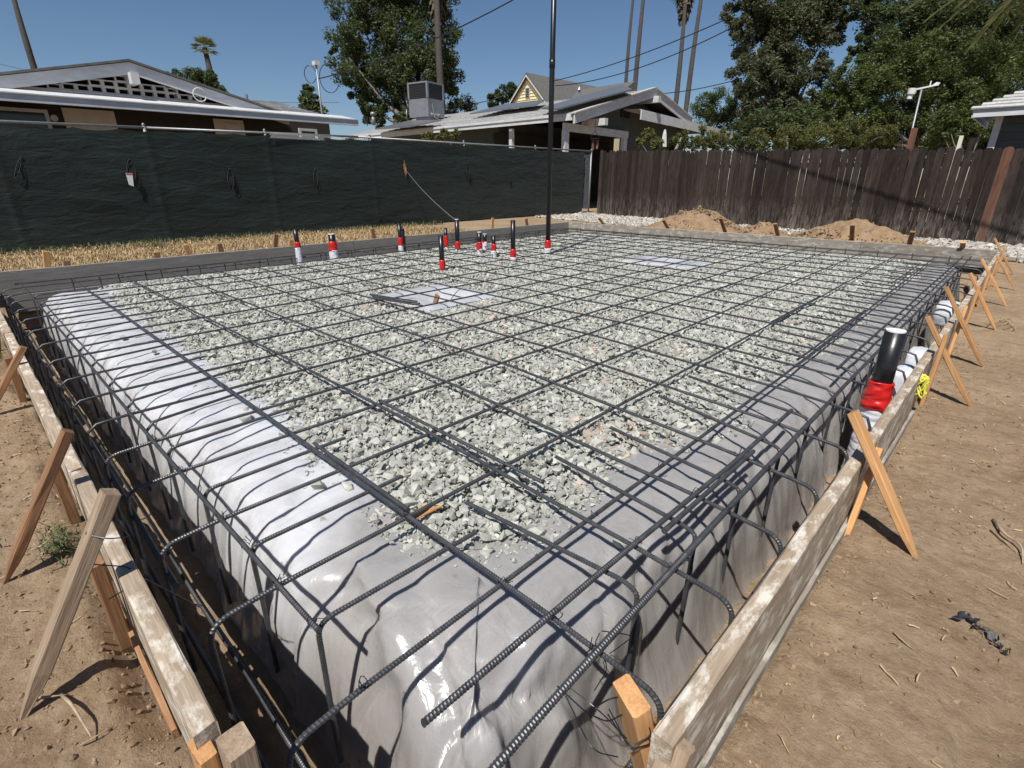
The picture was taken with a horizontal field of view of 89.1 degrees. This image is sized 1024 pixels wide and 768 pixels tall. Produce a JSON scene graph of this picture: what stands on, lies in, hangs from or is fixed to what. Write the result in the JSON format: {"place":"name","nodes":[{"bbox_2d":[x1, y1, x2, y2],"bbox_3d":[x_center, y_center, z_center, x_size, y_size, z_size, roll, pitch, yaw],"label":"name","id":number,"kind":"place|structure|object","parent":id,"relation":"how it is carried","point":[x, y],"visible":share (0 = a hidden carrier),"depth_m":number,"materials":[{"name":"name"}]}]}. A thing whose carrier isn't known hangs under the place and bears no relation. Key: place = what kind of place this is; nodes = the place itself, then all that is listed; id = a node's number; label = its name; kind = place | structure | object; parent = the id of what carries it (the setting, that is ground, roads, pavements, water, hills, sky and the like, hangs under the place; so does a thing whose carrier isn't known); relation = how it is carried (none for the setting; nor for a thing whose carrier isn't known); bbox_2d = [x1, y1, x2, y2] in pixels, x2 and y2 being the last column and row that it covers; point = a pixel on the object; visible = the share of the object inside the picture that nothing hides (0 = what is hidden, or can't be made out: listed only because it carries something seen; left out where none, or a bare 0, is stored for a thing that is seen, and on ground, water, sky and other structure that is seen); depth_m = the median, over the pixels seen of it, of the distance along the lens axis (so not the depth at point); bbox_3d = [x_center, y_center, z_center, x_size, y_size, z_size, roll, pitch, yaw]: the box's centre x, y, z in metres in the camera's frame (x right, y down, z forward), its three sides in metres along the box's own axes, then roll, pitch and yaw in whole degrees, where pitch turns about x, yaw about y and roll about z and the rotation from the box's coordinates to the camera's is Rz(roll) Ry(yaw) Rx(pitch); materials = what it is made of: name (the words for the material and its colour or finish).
{"place":"outdoors","nodes":[
{"label":"outdoors","id":0,"kind":"place"},
{"bbox_2d":[0,220,443,256],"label":"grass","id":1,"kind":"structure","parent":0,"point":[207,237],"depth_m":9.77,"materials":[{"name":"plant"}]},
{"bbox_2d":[0,223,476,270],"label":"dry grass","id":2,"kind":"structure","parent":0,"point":[58,258],"depth_m":8.79,"materials":[{"name":"plant"}]},
{"bbox_2d":[0,0,1022,179],"label":"sky","id":3,"kind":"structure","parent":0,"point":[264,48],"materials":[{"name":"blue"}]},
{"bbox_2d":[0,180,1023,767],"bbox_3d":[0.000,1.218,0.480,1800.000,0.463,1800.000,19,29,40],"label":"ground","id":4,"kind":"structure","parent":0,"point":[958,736],"depth_m":1.47,"materials":[{"name":"soil"}]},
{"bbox_2d":[0,345,26,400],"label":"diagonal brace","id":5,"kind":"object","parent":4,"relation":"on","point":[12,368],"visible":1,"depth_m":2.61,"materials":[{"name":"brown wood"}]},
{"bbox_2d":[3,355,27,402],"bbox_3d":[-2.623,0.055,2.780,0.052,0.423,0.033,23,31,39],"label":"wooden stake","id":6,"kind":"object","parent":4,"relation":"on","point":[19,389],"visible":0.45,"depth_m":2.74,"materials":[{"name":"brown wood"}]},
{"bbox_2d":[11,0,37,68],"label":"fan palm","id":7,"kind":"object","parent":4,"relation":"on","point":[28,49],"visible":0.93,"depth_m":45.07,"materials":[{"name":"brown plant"}]},
{"bbox_2d":[3,428,74,584],"bbox_3d":[-1.420,0.379,1.547,0.042,0.518,0.030,21,-1,40],"label":"diagonal brace","id":8,"kind":"object","parent":4,"relation":"on","point":[40,496],"visible":0.88,"depth_m":1.53,"materials":[{"name":"brown wood"}]},
{"bbox_2d":[42,251,50,267],"bbox_3d":[-4.954,-1.165,5.559,0.031,0.503,0.062,24,22,38],"label":"wooden stake","id":9,"kind":"object","parent":4,"relation":"on","point":[46,259],"visible":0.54,"depth_m":5.50,"materials":[{"name":"brown wood"}]},
{"bbox_2d":[17,519,100,572],"bbox_3d":[-1.482,0.520,1.696,0.332,0.085,0.230,19,29,40],"label":"weed tuft","id":10,"kind":"object","parent":4,"relation":"on","point":[60,545],"visible":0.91,"depth_m":1.68,"materials":[{"name":"plant"}]},
{"bbox_2d":[53,467,81,524],"bbox_3d":[-1.541,0.450,1.820,0.053,0.393,0.034,23,32,39],"label":"wooden stake","id":11,"kind":"object","parent":4,"relation":"on","point":[60,484],"visible":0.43,"depth_m":1.77,"materials":[{"name":"brown wood"}]},
{"bbox_2d":[20,488,120,720],"bbox_3d":[-1.001,0.506,1.163,0.042,0.565,0.036,19,-2,40],"label":"diagonal brace","id":12,"kind":"object","parent":4,"relation":"on","point":[70,595],"visible":0.88,"depth_m":1.15,"materials":[{"name":"brown wood"}]},
{"bbox_2d":[59,693,93,739],"bbox_3d":[-0.960,0.720,1.143,0.189,0.035,0.008,14,25,31],"label":"dry root","id":13,"kind":"object","parent":4,"relation":"on","point":[65,698],"visible":1,"depth_m":1.13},
{"bbox_2d":[0,420,159,764],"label":"root litter","id":14,"kind":"object","parent":4,"relation":"on","point":[93,759],"visible":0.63,"depth_m":1.75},
{"bbox_2d":[0,380,180,767],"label":"dirt clods","id":15,"kind":"object","parent":4,"relation":"on","point":[73,757],"visible":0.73,"depth_m":1.30,"materials":[{"name":"soil"}]},
{"bbox_2d":[0,310,222,767],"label":"form wall","id":16,"kind":"structure","parent":4,"relation":"on","point":[193,713],"depth_m":1.18,"materials":[{"name":"brown wood"}]},
{"bbox_2d":[90,553,134,652],"bbox_3d":[-1.022,0.621,1.351,0.052,0.417,0.034,22,31,39],"label":"wooden stake","id":17,"kind":"object","parent":4,"relation":"on","point":[104,587],"visible":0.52,"depth_m":1.30,"materials":[{"name":"brown wood"}]},
{"bbox_2d":[0,59,358,138],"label":"ranch house","id":18,"kind":"structure","parent":4,"relation":"on","point":[129,92],"depth_m":10.75,"materials":[{"name":"brown paint"}]},
{"bbox_2d":[0,107,52,128],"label":"window frame","id":19,"kind":"structure","parent":18,"relation":"in","point":[6,113],"depth_m":9.97,"materials":[{"name":"brown paint"}]},
{"bbox_2d":[244,94,318,113],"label":"shingled roof wing","id":20,"kind":"structure","parent":18,"relation":"on","point":[278,106],"depth_m":14.90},
{"bbox_2d":[298,128,317,138],"bbox_3d":[-5.400,-6.121,13.987,0.050,1.340,0.500,19,29,40],"label":"window frame","id":21,"kind":"structure","parent":18,"relation":"in","point":[301,130],"depth_m":13.78,"materials":[{"name":"grey paint"}]},
{"bbox_2d":[304,60,338,113],"bbox_3d":[-11.069,-16.271,30.791,1.965,4.911,0.445,4,22,9],"label":"service mast","id":22,"kind":"object","parent":18,"relation":"on","point":[315,63],"visible":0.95,"depth_m":30.18,"materials":[{"name":"metal"}]},
{"bbox_2d":[318,0,512,78],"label":"overhead wire","id":23,"kind":"object","parent":22,"relation":"attached to","point":[422,43],"visible":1,"depth_m":26.67,"materials":[{"name":"metal"}]},
{"bbox_2d":[166,66,228,92],"bbox_3d":[-20.652,-16.751,35.129,4.398,8.341,2.159,5,22,13],"label":"dark tree","id":24,"kind":"object","parent":4,"relation":"on","point":[207,76],"visible":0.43,"depth_m":33.58,"materials":[{"name":"green plant"}]},
{"bbox_2d":[189,35,218,69],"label":"fan palm","id":25,"kind":"object","parent":4,"relation":"on","point":[205,51],"visible":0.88,"depth_m":59.73,"materials":[{"name":"green plant"}]},
{"bbox_2d":[187,739,221,767],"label":"wooden stake","id":26,"kind":"object","parent":4,"relation":"on","point":[205,755],"visible":0.82,"depth_m":0.88,"materials":[{"name":"brown wood"}]},
{"bbox_2d":[216,721,261,767],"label":"wooden stake","id":27,"kind":"object","parent":4,"relation":"on","point":[236,746],"visible":1,"depth_m":0.87,"materials":[{"name":"brown wood"}]},
{"bbox_2d":[0,222,568,312],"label":"form wall","id":28,"kind":"structure","parent":4,"relation":"on","point":[9,279],"depth_m":6.41,"materials":[{"name":"grey wood"}]},
{"bbox_2d":[0,120,592,250],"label":"construction fence","id":29,"kind":"object","parent":4,"relation":"on","point":[68,187],"visible":0.98,"depth_m":10.48,"materials":[{"name":"fabric"}]},
{"bbox_2d":[297,83,329,114],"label":"tree","id":30,"kind":"object","parent":4,"relation":"on","point":[307,98],"visible":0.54,"depth_m":47.44,"materials":[{"name":"green plant"}]},
{"bbox_2d":[322,0,465,128],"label":"broadleaf tree","id":31,"kind":"object","parent":4,"relation":"on","point":[385,26],"visible":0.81,"depth_m":38.82,"materials":[{"name":"green plant"}]},
{"bbox_2d":[428,0,448,114],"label":"fan palm","id":32,"kind":"object","parent":4,"relation":"on","point":[437,12],"visible":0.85,"depth_m":36.08,"materials":[{"name":"brown plant"}]},
{"bbox_2d":[421,128,460,144],"bbox_3d":[-2.995,-9.158,22.418,1.719,3.430,0.745,-1,22,-2],"label":"vine bush","id":33,"kind":"object","parent":4,"relation":"on","point":[443,136],"visible":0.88,"depth_m":21.87,"materials":[{"name":"green plant"}]},
{"bbox_2d":[450,93,478,113],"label":"broadleaf tree","id":34,"kind":"object","parent":4,"relation":"on","point":[467,106],"visible":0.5,"depth_m":46.17,"materials":[{"name":"green plant"}]},
{"bbox_2d":[43,255,959,767],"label":"foundation pad","id":35,"kind":"object","parent":4,"relation":"on","point":[483,721],"visible":0.53,"depth_m":1.65,"materials":[{"name":"plastic"}]},
{"bbox_2d":[293,229,302,263],"bbox_3d":[-2.829,-1.740,6.891,0.087,0.596,0.086,19,29,40],"label":"drain pipe","id":36,"kind":"object","parent":35,"relation":"on","point":[298,251],"visible":0.66,"depth_m":6.84,"materials":[{"name":"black plastic"}]},
{"bbox_2d":[328,234,338,259],"bbox_3d":[-2.440,-1.789,7.123,0.129,0.516,0.128,19,29,40],"label":"drain pipe","id":37,"kind":"object","parent":35,"relation":"on","point":[332,248],"visible":0.6,"depth_m":7.05,"materials":[{"name":"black plastic"}]},
{"bbox_2d":[397,224,403,250],"bbox_3d":[-1.682,-2.111,7.851,0.086,0.582,0.087,19,29,40],"label":"drain pipe","id":38,"kind":"object","parent":35,"relation":"on","point":[400,243],"visible":0.56,"depth_m":7.80,"materials":[{"name":"black plastic"}]},
{"bbox_2d":[0,228,986,767],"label":"rebar mat","id":39,"kind":"object","parent":35,"relation":"on","point":[554,698],"visible":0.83,"depth_m":2.25,"materials":[{"name":"metal"}]},
{"bbox_2d":[892,363,915,398],"bbox_3d":[2.283,0.007,3.040,0.112,0.241,0.259,19,29,40],"label":"foam sleeve","id":40,"kind":"object","parent":39,"relation":"on","point":[907,368],"visible":0.3,"depth_m":2.95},
{"bbox_2d":[904,346,927,363],"bbox_3d":[2.559,-0.137,3.294,0.113,0.183,0.241,19,29,40],"label":"foam sleeve","id":41,"kind":"object","parent":39,"relation":"on","point":[920,351],"visible":0.29,"depth_m":3.22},
{"bbox_2d":[114,235,914,551],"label":"gravel fines","id":42,"kind":"object","parent":35,"relation":"on","point":[513,512],"visible":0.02,"depth_m":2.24,"materials":[{"name":"gravel"}]},
{"bbox_2d":[98,256,935,576],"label":"stray gravel","id":43,"kind":"structure","parent":35,"relation":"on","point":[246,408],"depth_m":2.52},
{"bbox_2d":[105,232,931,570],"bbox_3d":[0.624,-1.291,6.098,6.252,0.124,8.362,19,29,40],"label":"gravel bed","id":44,"kind":"object","parent":35,"relation":"on","point":[405,382],"visible":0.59,"depth_m":3.31,"materials":[{"name":"gravel"}]},
{"bbox_2d":[409,504,441,522],"bbox_3d":[-0.285,0.407,1.674,0.114,0.021,0.045,-14,26,-32],"label":"wood splinter","id":45,"kind":"object","parent":44,"relation":"on","point":[425,512],"visible":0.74,"depth_m":1.66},
{"bbox_2d":[438,235,444,270],"bbox_3d":[-0.827,-1.505,6.117,0.082,0.465,0.079,19,29,40],"label":"drain pipe","id":46,"kind":"object","parent":44,"relation":"on","point":[441,253],"visible":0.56,"depth_m":6.08,"materials":[{"name":"black plastic"}]},
{"bbox_2d":[381,284,502,311],"bbox_3d":[-0.703,-0.788,4.981,0.920,0.163,0.900,19,29,40],"label":"plastic lined opening","id":47,"kind":"object","parent":44,"relation":"in","point":[451,293],"visible":0.72,"depth_m":5.01,"materials":[{"name":"white plastic"}]},
{"bbox_2d":[454,219,460,250],"bbox_3d":[-0.821,-2.204,7.814,0.097,0.522,0.095,19,29,40],"label":"drain pipe","id":48,"kind":"object","parent":44,"relation":"on","point":[457,237],"visible":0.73,"depth_m":7.78,"materials":[{"name":"black plastic"}]},
{"bbox_2d":[510,220,515,261],"bbox_3d":[0.012,-1.835,6.794,0.087,0.583,0.086,19,29,40],"label":"drain pipe","id":49,"kind":"object","parent":44,"relation":"on","point":[512,253],"visible":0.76,"depth_m":6.77,"materials":[{"name":"black plastic"}]},
{"bbox_2d":[544,0,556,254],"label":"vent pole","id":50,"kind":"object","parent":44,"relation":"on","point":[547,247],"visible":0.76,"depth_m":6.85,"materials":[{"name":"black plastic"}]},
{"bbox_2d":[621,256,711,268],"bbox_3d":[2.048,-1.649,7.002,1.040,0.041,0.780,19,29,40],"label":"plastic lined opening","id":51,"kind":"object","parent":44,"relation":"on","point":[690,262],"visible":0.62,"depth_m":6.89,"materials":[{"name":"plastic"}]},
{"bbox_2d":[486,81,517,107],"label":"distant tree","id":52,"kind":"object","parent":4,"relation":"on","point":[509,89],"visible":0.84,"depth_m":61.73,"materials":[{"name":"green plant"}]},
{"bbox_2d":[346,87,737,208],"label":"carport house","id":53,"kind":"structure","parent":4,"relation":"on","point":[626,118],"depth_m":22.40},
{"bbox_2d":[375,120,441,129],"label":"roof","id":54,"kind":"structure","parent":53,"relation":"on","point":[409,123],"depth_m":24.10,"materials":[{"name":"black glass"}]},
{"bbox_2d":[407,81,443,119],"bbox_3d":[-4.196,-14.078,26.190,1.569,1.855,1.290,13,25,29],"label":"rooftop cooler","id":55,"kind":"object","parent":53,"relation":"on","point":[426,100],"visible":0.96,"depth_m":25.80,"materials":[{"name":"metal"}]},
{"bbox_2d":[470,99,544,113],"bbox_3d":[0.170,-12.185,22.768,3.785,0.604,2.220,19,29,40],"label":"solar panel array","id":56,"kind":"object","parent":53,"relation":"on","point":[516,105],"visible":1,"depth_m":22.64,"materials":[{"name":"black glass"}]},
{"bbox_2d":[541,85,631,109],"bbox_3d":[3.380,-11.053,19.893,2.180,1.591,6.175,19,29,40],"label":"solar panel array","id":57,"kind":"object","parent":53,"relation":"on","point":[615,90],"visible":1,"depth_m":19.39,"materials":[{"name":"black glass"}]},
{"bbox_2d":[508,72,634,150],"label":"yellow house","id":58,"kind":"structure","parent":4,"relation":"on","point":[531,87],"depth_m":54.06,"materials":[{"name":"paint"}]},
{"bbox_2d":[624,0,633,82],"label":"fan palm","id":59,"kind":"object","parent":4,"relation":"on","point":[628,45],"visible":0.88,"depth_m":60.07,"materials":[{"name":"brown plant"}]},
{"bbox_2d":[613,674,654,767],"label":"wooden stake","id":60,"kind":"object","parent":4,"relation":"on","point":[634,707],"visible":0.82,"depth_m":0.93,"materials":[{"name":"brown wood"}]},
{"bbox_2d":[633,0,644,90],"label":"fan palm","id":61,"kind":"object","parent":4,"relation":"on","point":[637,58],"visible":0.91,"depth_m":52.07,"materials":[{"name":"brown plant"}]},
{"bbox_2d":[635,127,689,203],"bbox_3d":[5.320,-7.591,18.852,1.897,3.172,0.894,6,22,14],"label":"vine bush","id":62,"kind":"object","parent":4,"relation":"on","point":[648,135],"visible":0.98,"depth_m":18.43,"materials":[{"name":"green plant"}]},
{"bbox_2d":[651,738,694,767],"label":"wooden stake","id":63,"kind":"object","parent":4,"relation":"on","point":[683,753],"visible":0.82,"depth_m":0.87,"materials":[{"name":"brown wood"}]},
{"bbox_2d":[669,0,694,103],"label":"fan palm","id":64,"kind":"object","parent":4,"relation":"on","point":[684,9],"visible":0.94,"depth_m":50.20,"materials":[{"name":"brown plant"}]},
{"bbox_2d":[682,0,702,149],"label":"fan palm","id":65,"kind":"object","parent":4,"relation":"on","point":[690,75],"visible":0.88,"depth_m":48.04,"materials":[{"name":"brown plant"}]},
{"bbox_2d":[647,209,742,232],"bbox_3d":[4.014,-3.517,11.392,4.000,0.574,2.625,19,29,40],"label":"sand pile","id":66,"kind":"object","parent":4,"relation":"on","point":[700,220],"visible":0.26,"depth_m":10.96,"materials":[{"name":"sand"}]},
{"bbox_2d":[639,205,946,246],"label":"sand clods","id":67,"kind":"object","parent":66,"relation":"on","point":[707,212],"visible":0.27,"depth_m":9.95,"materials":[{"name":"sand"}]},
{"bbox_2d":[665,134,768,179],"bbox_3d":[7.598,-7.935,19.900,3.865,2.998,0.987,0,21,0],"label":"hedge","id":68,"kind":"object","parent":4,"relation":"on","point":[735,140],"visible":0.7,"depth_m":19.41,"materials":[{"name":"green plant"}]},
{"bbox_2d":[687,85,771,176],"bbox_3d":[14.388,-14.502,31.758,7.749,6.610,3.429,4,22,9],"label":"leafy shrub","id":69,"kind":"object","parent":4,"relation":"on","point":[708,111],"visible":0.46,"depth_m":30.71,"materials":[{"name":"green plant"}]},
{"bbox_2d":[742,222,789,236],"bbox_3d":[4.855,-2.921,10.086,2.000,0.424,1.500,19,29,40],"label":"sand pile","id":70,"kind":"object","parent":4,"relation":"on","point":[765,228],"visible":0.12,"depth_m":9.91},
{"bbox_2d":[535,212,1023,262],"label":"fence gravel","id":71,"kind":"structure","parent":4,"relation":"on","point":[1017,250],"depth_m":12.18,"materials":[{"name":"gravel"}]},
{"bbox_2d":[718,0,848,151],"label":"ivy covered tree","id":72,"kind":"object","parent":4,"relation":"on","point":[777,24],"visible":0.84,"depth_m":25.65,"materials":[{"name":"green plant"}]},
{"bbox_2d":[555,29,727,85],"bbox_3d":[7.405,-20.131,32.525,0.053,1.263,14.197,-15,26,-34],"label":"overhead wire","id":73,"kind":"object","parent":72,"relation":"attached to","point":[647,64],"visible":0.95,"depth_m":31.44,"materials":[{"name":"metal"}]},
{"bbox_2d":[569,222,1000,267],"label":"form wall","id":74,"kind":"structure","parent":4,"relation":"on","point":[987,256],"depth_m":8.23,"materials":[{"name":"grey wood"}]},
{"bbox_2d":[691,110,898,202],"bbox_3d":[9.255,-7.272,17.581,6.683,3.478,1.468,1,22,3],"label":"flowering shrub","id":75,"kind":"object","parent":4,"relation":"on","point":[818,132],"visible":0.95,"depth_m":17.04,"materials":[{"name":"green plant"}]},
{"bbox_2d":[597,138,1023,245],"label":"wood fence","id":76,"kind":"object","parent":4,"relation":"on","point":[683,185],"visible":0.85,"depth_m":11.43,"materials":[{"name":"wood"}]},
{"bbox_2d":[647,251,1000,767],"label":"form wall","id":77,"kind":"structure","parent":4,"relation":"on","point":[732,667],"depth_m":1.23,"materials":[{"name":"brown wood"}]},
{"bbox_2d":[915,374,929,398],"bbox_3d":[2.023,0.011,2.566,0.052,0.109,0.090,19,29,40],"label":"rope bundle","id":78,"kind":"object","parent":77,"relation":"hanging from","point":[923,385],"visible":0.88,"depth_m":2.54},
{"bbox_2d":[728,99,994,202],"bbox_3d":[16.927,-10.236,23.691,15.129,4.685,3.463,-2,22,-5],"label":"dark hedge","id":79,"kind":"object","parent":4,"relation":"on","point":[772,121],"visible":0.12,"depth_m":22.24,"materials":[{"name":"green plant"}]},
{"bbox_2d":[791,218,932,245],"bbox_3d":[6.143,-2.700,9.363,3.875,0.543,2.500,19,29,40],"label":"sand pile","id":80,"kind":"object","parent":4,"relation":"on","point":[862,226],"visible":0.2,"depth_m":8.99,"materials":[{"name":"sand"}]},
{"bbox_2d":[844,447,882,535],"bbox_3d":[1.156,0.419,1.744,0.021,0.434,0.047,21,2,40],"label":"wooden stake","id":81,"kind":"object","parent":4,"relation":"on","point":[860,498],"visible":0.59,"depth_m":1.73,"materials":[{"name":"brown wood"}]},
{"bbox_2d":[709,342,1023,767],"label":"dirt crumbs","id":82,"kind":"object","parent":4,"relation":"on","point":[808,707],"visible":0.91,"depth_m":1.47,"materials":[{"name":"soil"}]},
{"bbox_2d":[841,328,906,466],"bbox_3d":[1.832,0.122,2.628,0.145,0.815,0.144,19,29,40],"label":"drain pipe","id":83,"kind":"object","parent":4,"relation":"in","point":[876,398],"visible":0.47,"depth_m":2.54,"materials":[{"name":"black plastic"}]},
{"bbox_2d":[847,409,916,556],"bbox_3d":[1.202,0.337,1.671,0.060,0.526,0.024,-11,-11,-41],"label":"diagonal brace","id":84,"kind":"object","parent":4,"relation":"on","point":[878,470],"visible":0.88,"depth_m":1.66,"materials":[{"name":"brown wood"}]},
{"bbox_2d":[749,362,1022,767],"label":"straw litter","id":85,"kind":"object","parent":4,"relation":"on","point":[838,736],"visible":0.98,"depth_m":1.36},
{"bbox_2d":[891,128,917,226],"bbox_3d":[7.876,-4.045,10.543,0.090,2.060,0.085,-14,26,-32],"label":"fence post","id":86,"kind":"object","parent":4,"relation":"on","point":[912,138],"visible":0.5,"depth_m":10.23,"materials":[{"name":"brown wood"}]},
{"bbox_2d":[907,81,939,127],"bbox_3d":[8.783,-5.020,11.611,0.545,3.033,0.166,19,29,40],"label":"weather station","id":87,"kind":"object","parent":86,"relation":"attached to","point":[911,92],"visible":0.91,"depth_m":11.19,"materials":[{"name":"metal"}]},
{"bbox_2d":[809,24,1023,152],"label":"citrus tree","id":88,"kind":"object","parent":4,"relation":"on","point":[870,82],"visible":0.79,"depth_m":19.35,"materials":[{"name":"green plant"}]},
{"bbox_2d":[841,0,1023,201],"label":"shade tree","id":89,"kind":"object","parent":4,"relation":"on","point":[889,16],"visible":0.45,"depth_m":23.68,"materials":[{"name":"green plant"}]},
{"bbox_2d":[919,335,948,406],"bbox_3d":[2.171,-0.011,2.703,0.021,0.497,0.048,20,15,40],"label":"wooden stake","id":90,"kind":"object","parent":4,"relation":"on","point":[937,359],"visible":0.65,"depth_m":2.67,"materials":[{"name":"brown wood"}]},
{"bbox_2d":[932,300,960,326],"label":"foam block","id":91,"kind":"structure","parent":4,"relation":"on","point":[945,311],"depth_m":4.36,"materials":[{"name":"plastic"}]},
{"bbox_2d":[924,315,971,406],"bbox_3d":[2.304,-0.098,2.732,0.047,0.563,0.024,-14,-9,-41],"label":"diagonal brace","id":92,"kind":"object","parent":4,"relation":"on","point":[947,357],"visible":0.85,"depth_m":2.72,"materials":[{"name":"brown wood"}]},
{"bbox_2d":[948,306,967,354],"bbox_3d":[2.877,-0.280,3.387,0.021,0.458,0.047,20,14,40],"label":"wooden stake","id":93,"kind":"object","parent":4,"relation":"on","point":[957,330],"visible":0.6,"depth_m":3.36,"materials":[{"name":"brown wood"}]},
{"bbox_2d":[927,103,993,214],"bbox_3d":[14.338,-7.190,17.103,1.855,3.685,1.169,0,21,0],"label":"lemon shrub","id":94,"kind":"object","parent":4,"relation":"on","point":[948,125],"visible":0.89,"depth_m":16.53,"materials":[{"name":"green plant"}]},
{"bbox_2d":[899,0,1023,59],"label":"feather palm","id":95,"kind":"object","parent":4,"relation":"on","point":[1004,14],"visible":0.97,"depth_m":17.61,"materials":[{"name":"green plant"}]},
{"bbox_2d":[944,286,983,366],"bbox_3d":[2.889,-0.345,3.312,0.046,0.597,0.024,-14,-8,-42],"label":"diagonal brace","id":96,"kind":"object","parent":4,"relation":"on","point":[967,333],"visible":0.88,"depth_m":3.30,"materials":[{"name":"brown wood"}]},
{"bbox_2d":[965,286,980,324],"bbox_3d":[3.571,-0.540,4.059,0.021,0.440,0.047,20,19,40],"label":"wooden stake","id":97,"kind":"object","parent":4,"relation":"on","point":[973,304],"visible":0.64,"depth_m":4.03,"materials":[{"name":"brown wood"}]},
{"bbox_2d":[951,611,1010,655],"bbox_3d":[1.230,0.643,1.356,0.063,0.018,0.133,-9,23,-22],"label":"plastic scrap","id":98,"kind":"object","parent":4,"relation":"on","point":[991,635],"visible":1,"depth_m":1.36,"materials":[{"name":"plastic"}]},
{"bbox_2d":[968,273,995,329],"bbox_3d":[3.724,-0.630,4.104,0.046,0.536,0.024,-12,-9,-41],"label":"diagonal brace","id":99,"kind":"object","parent":4,"relation":"on","point":[983,302],"visible":0.82,"depth_m":4.09,"materials":[{"name":"brown wood"}]},
{"bbox_2d":[980,258,1006,305],"bbox_3d":[4.557,-0.942,4.910,0.047,0.538,0.024,-12,-11,-41],"label":"diagonal brace","id":100,"kind":"object","parent":4,"relation":"on","point":[984,264],"visible":0.86,"depth_m":4.90,"materials":[{"name":"brown wood"}]},
{"bbox_2d":[992,518,1023,563],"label":"dry root","id":101,"kind":"object","parent":4,"relation":"on","point":[995,522],"visible":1,"depth_m":1.71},
{"bbox_2d":[554,15,734,80],"bbox_3d":[7.138,-20.605,32.498,0.053,1.352,14.365,-16,27,-35],"label":"overhead wire","id":102,"kind":"object","parent":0,"point":[643,53],"visible":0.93,"depth_m":31.37,"materials":[{"name":"metal"}]},
{"bbox_2d":[968,91,1023,231],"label":"garden shed","id":103,"kind":"structure","parent":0,"point":[1006,113],"depth_m":10.81,"materials":[{"name":"white paint"}]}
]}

